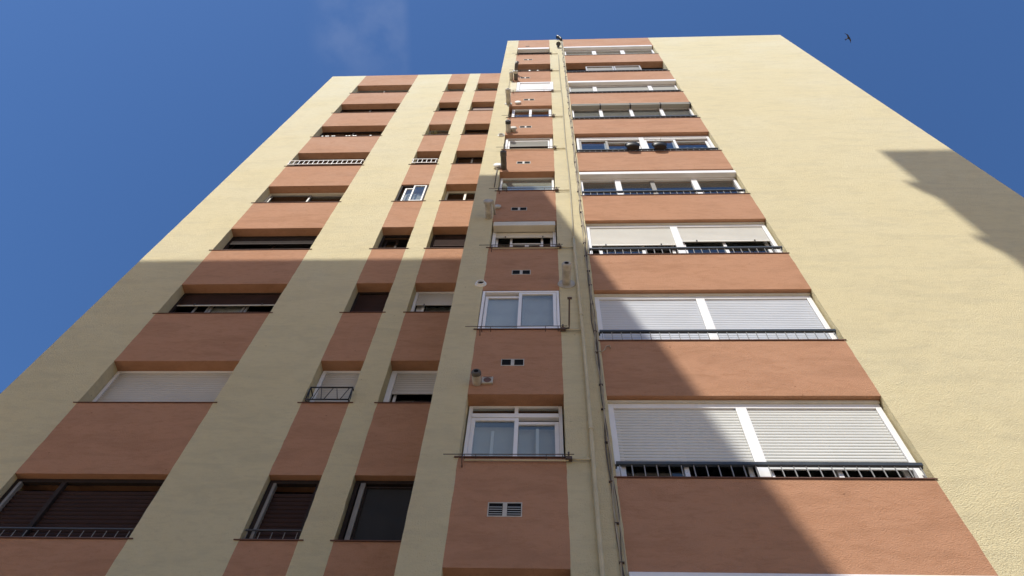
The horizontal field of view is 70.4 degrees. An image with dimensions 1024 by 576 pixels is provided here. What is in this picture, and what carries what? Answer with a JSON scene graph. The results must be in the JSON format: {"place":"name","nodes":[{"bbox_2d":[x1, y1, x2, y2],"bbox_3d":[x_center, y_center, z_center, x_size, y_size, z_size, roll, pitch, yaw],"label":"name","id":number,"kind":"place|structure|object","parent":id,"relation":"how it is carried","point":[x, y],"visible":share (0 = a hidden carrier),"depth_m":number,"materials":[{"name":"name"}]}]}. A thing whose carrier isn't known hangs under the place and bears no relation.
{"place":"outdoors","nodes":[
{"label":"outdoors","id":0,"kind":"place"},
{"bbox_2d":[0,0,1023,393],"label":"sky","id":1,"kind":"structure","parent":0,"point":[119,118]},
{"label":"pavement","id":2,"kind":"structure","parent":0,"visible":0},
{"bbox_2d":[0,35,1023,575],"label":"apartment building","id":3,"kind":"structure","parent":2,"relation":"on","point":[524,313],"depth_m":12.02,"materials":[{"name":"paint"}]},
{"bbox_2d":[0,479,164,536],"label":"window","id":4,"kind":"structure","parent":3,"relation":"in","point":[18,508],"depth_m":10.46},
{"bbox_2d":[92,371,232,401],"bbox_3d":[-6.199,1.868,12.978,2.347,1.206,0.070,0,-60,3],"label":"window","id":5,"kind":"structure","parent":3,"relation":"in","point":[125,386],"depth_m":13.11,"materials":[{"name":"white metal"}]},
{"bbox_2d":[168,293,281,312],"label":"window","id":6,"kind":"structure","parent":3,"relation":"in","point":[222,302],"depth_m":15.74,"materials":[{"name":"black metal"}]},
{"bbox_2d":[223,236,316,248],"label":"window","id":7,"kind":"structure","parent":3,"relation":"in","point":[253,240],"depth_m":18.34,"materials":[{"name":"brown metal"}]},
{"bbox_2d":[245,480,319,538],"bbox_3d":[-3.213,3.171,10.252,0.786,1.201,0.080,0,-60,3],"label":"window","id":8,"kind":"structure","parent":3,"relation":"in","point":[297,507],"depth_m":10.28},
{"bbox_2d":[264,193,343,201],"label":"window","id":9,"kind":"structure","parent":3,"relation":"in","point":[279,197],"depth_m":20.94,"materials":[{"name":"black glass"}]},
{"bbox_2d":[294,159,364,165],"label":"window","id":10,"kind":"structure","parent":3,"relation":"in","point":[312,159],"depth_m":23.55,"materials":[{"name":"white glass"}]},
{"bbox_2d":[310,371,359,401],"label":"window","id":11,"kind":"structure","parent":3,"relation":"in","point":[328,378],"depth_m":13.01,"materials":[{"name":"white metal"}]},
{"bbox_2d":[320,131,382,135],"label":"window","id":12,"kind":"structure","parent":3,"relation":"in","point":[376,132],"depth_m":26.01,"materials":[{"name":"brown glass"}]},
{"bbox_2d":[340,109,396,112],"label":"window","id":13,"kind":"structure","parent":3,"relation":"in","point":[360,110],"depth_m":28.55,"materials":[{"name":"brown glass"}]},
{"bbox_2d":[350,292,389,311],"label":"window","id":14,"kind":"structure","parent":3,"relation":"in","point":[364,301],"depth_m":15.52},
{"bbox_2d":[338,481,413,539],"bbox_3d":[-1.731,3.162,10.184,1.187,1.201,0.080,0,-60,3],"label":"window","id":15,"kind":"structure","parent":3,"relation":"in","point":[380,510],"depth_m":10.23,"materials":[{"name":"black glass"}]},
{"bbox_2d":[357,90,408,92],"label":"window","id":16,"kind":"structure","parent":3,"relation":"in","point":[381,90],"depth_m":31.12,"materials":[{"name":"brown glass"}]},
{"bbox_2d":[378,235,410,247],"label":"window","id":17,"kind":"structure","parent":3,"relation":"in","point":[384,236],"depth_m":18.36,"materials":[{"name":"black glass"}]},
{"bbox_2d":[383,371,436,401],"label":"window","id":18,"kind":"structure","parent":3,"relation":"in","point":[398,378],"depth_m":12.91,"materials":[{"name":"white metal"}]},
{"bbox_2d":[395,185,428,200],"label":"window","id":19,"kind":"structure","parent":3,"relation":"in","point":[412,196],"depth_m":20.53,"materials":[{"name":"grey metal"}]},
{"bbox_2d":[415,158,438,163],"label":"window","id":20,"kind":"structure","parent":3,"relation":"in","point":[424,159],"depth_m":23.29,"materials":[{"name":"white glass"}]},
{"bbox_2d":[411,292,453,310],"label":"window","id":21,"kind":"structure","parent":3,"relation":"in","point":[422,299],"depth_m":15.55,"materials":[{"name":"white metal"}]},
{"bbox_2d":[428,130,448,134],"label":"window","id":22,"kind":"structure","parent":3,"relation":"in","point":[439,131],"depth_m":25.94,"materials":[{"name":"brown glass"}]},
{"bbox_2d":[439,108,456,110],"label":"window","id":23,"kind":"structure","parent":3,"relation":"in","point":[441,109],"depth_m":28.40,"materials":[{"name":"brown glass"}]},
{"bbox_2d":[430,234,466,247],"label":"window","id":24,"kind":"structure","parent":3,"relation":"in","point":[438,241],"depth_m":18.03,"materials":[{"name":"brown glass"}]},
{"bbox_2d":[448,89,463,90],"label":"window","id":25,"kind":"structure","parent":3,"relation":"in","point":[448,89],"depth_m":30.99,"materials":[{"name":"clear glass"}]},
{"bbox_2d":[444,191,475,199],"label":"window","id":26,"kind":"structure","parent":3,"relation":"in","point":[450,195],"depth_m":20.64,"materials":[{"name":"glass"}]},
{"bbox_2d":[456,157,482,162],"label":"window","id":27,"kind":"structure","parent":3,"relation":"in","point":[459,159],"depth_m":23.22,"materials":[{"name":"brown glass"}]},
{"bbox_2d":[465,130,488,133],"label":"window","id":28,"kind":"structure","parent":3,"relation":"in","point":[466,131],"depth_m":25.78,"materials":[{"name":"brown glass"}]},
{"bbox_2d":[472,107,493,109],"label":"window","id":29,"kind":"structure","parent":3,"relation":"in","point":[474,108],"depth_m":28.22,"materials":[{"name":"white glass"}]},
{"bbox_2d":[478,88,497,89],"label":"window","id":30,"kind":"structure","parent":3,"relation":"in","point":[487,88],"depth_m":30.93,"materials":[{"name":"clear glass"}]},
{"bbox_2d":[463,406,563,455],"bbox_3d":[0.031,2.016,9.599,1.288,1.241,0.182,0,-60,3],"label":"window","id":31,"kind":"structure","parent":3,"relation":"in","point":[478,440],"depth_m":9.78,"materials":[{"name":"white metal"}]},
{"bbox_2d":[478,291,559,327],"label":"window","id":32,"kind":"structure","parent":3,"relation":"in","point":[498,308],"depth_m":12.14,"materials":[{"name":"white glass"}]},
{"bbox_2d":[491,221,555,246],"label":"window","id":33,"kind":"structure","parent":3,"relation":"in","point":[543,230],"depth_m":14.83,"materials":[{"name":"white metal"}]},
{"bbox_2d":[499,178,553,189],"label":"window","id":34,"kind":"structure","parent":3,"relation":"in","point":[519,183],"depth_m":17.40,"materials":[{"name":"white metal"}]},
{"bbox_2d":[504,138,552,148],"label":"window","id":35,"kind":"structure","parent":3,"relation":"in","point":[510,142],"depth_m":19.90,"materials":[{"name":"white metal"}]},
{"bbox_2d":[510,82,552,91],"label":"window","id":36,"kind":"structure","parent":3,"relation":"in","point":[519,86],"depth_m":24.63,"materials":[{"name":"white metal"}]},
{"bbox_2d":[512,109,551,116],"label":"window","id":37,"kind":"structure","parent":3,"relation":"in","point":[530,111],"depth_m":22.58,"materials":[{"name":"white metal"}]},
{"bbox_2d":[518,47,548,53],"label":"window","id":38,"kind":"structure","parent":3,"relation":"in","point":[544,49],"depth_m":29.95,"materials":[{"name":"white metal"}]},
{"bbox_2d":[564,45,653,54],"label":"window","id":39,"kind":"structure","parent":3,"relation":"in","point":[622,49],"depth_m":29.86,"materials":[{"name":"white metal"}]},
{"bbox_2d":[567,65,661,70],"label":"window","id":40,"kind":"structure","parent":3,"relation":"in","point":[591,68],"depth_m":27.15,"materials":[{"name":"grey metal"}]},
{"bbox_2d":[568,79,677,92],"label":"window","id":41,"kind":"structure","parent":3,"relation":"in","point":[632,85],"depth_m":24.78,"materials":[{"name":"white metal"}]},
{"bbox_2d":[625,140,639,149],"bbox_3d":[3.103,-3.678,18.680,0.396,0.320,0.208,0,-60,3],"label":"plant pot","id":42,"kind":"object","parent":3,"relation":"attached to","point":[629,145],"visible":1,"depth_m":18.57,"materials":[{"name":"black plastic"}]},
{"bbox_2d":[571,102,693,116],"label":"window","id":43,"kind":"structure","parent":3,"relation":"in","point":[661,108],"depth_m":22.28,"materials":[{"name":"grey glass"}]},
{"bbox_2d":[576,136,714,151],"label":"window","id":44,"kind":"structure","parent":3,"relation":"in","point":[643,141],"depth_m":19.79,"materials":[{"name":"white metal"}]},
{"bbox_2d":[651,139,666,149],"bbox_3d":[3.788,-3.699,18.681,0.378,0.394,0.237,-16,-62,11],"label":"plant pot","id":45,"kind":"object","parent":3,"relation":"attached to","point":[659,145],"visible":1,"depth_m":18.54,"materials":[{"name":"black plastic"}]},
{"bbox_2d":[579,170,743,194],"bbox_3d":[3.416,-2.346,16.700,3.671,1.396,0.205,0,-60,3],"label":"window","id":46,"kind":"structure","parent":3,"relation":"in","point":[694,177],"depth_m":17.15,"materials":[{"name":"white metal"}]},
{"bbox_2d":[585,222,781,253],"bbox_3d":[3.305,-0.879,14.290,3.651,1.551,0.180,0,-60,3],"label":"window","id":47,"kind":"structure","parent":3,"relation":"in","point":[614,234],"depth_m":14.57,"materials":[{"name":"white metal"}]},
{"bbox_2d":[594,293,836,339],"bbox_3d":[3.197,0.517,11.747,3.651,1.546,0.100,0,-60,3],"label":"window","id":48,"kind":"structure","parent":3,"relation":"in","point":[699,310],"depth_m":11.90,"materials":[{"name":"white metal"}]},
{"bbox_2d":[607,400,925,477],"bbox_3d":[3.092,1.982,9.243,3.651,1.541,0.180,0,-60,3],"label":"window","id":49,"kind":"structure","parent":3,"relation":"in","point":[825,441],"depth_m":9.36,"materials":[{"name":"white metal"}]},
{"bbox_2d":[628,572,953,575],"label":"window","id":50,"kind":"structure","parent":3,"relation":"in","point":[630,573],"depth_m":7.31,"materials":[{"name":"white metal"}]}
]}

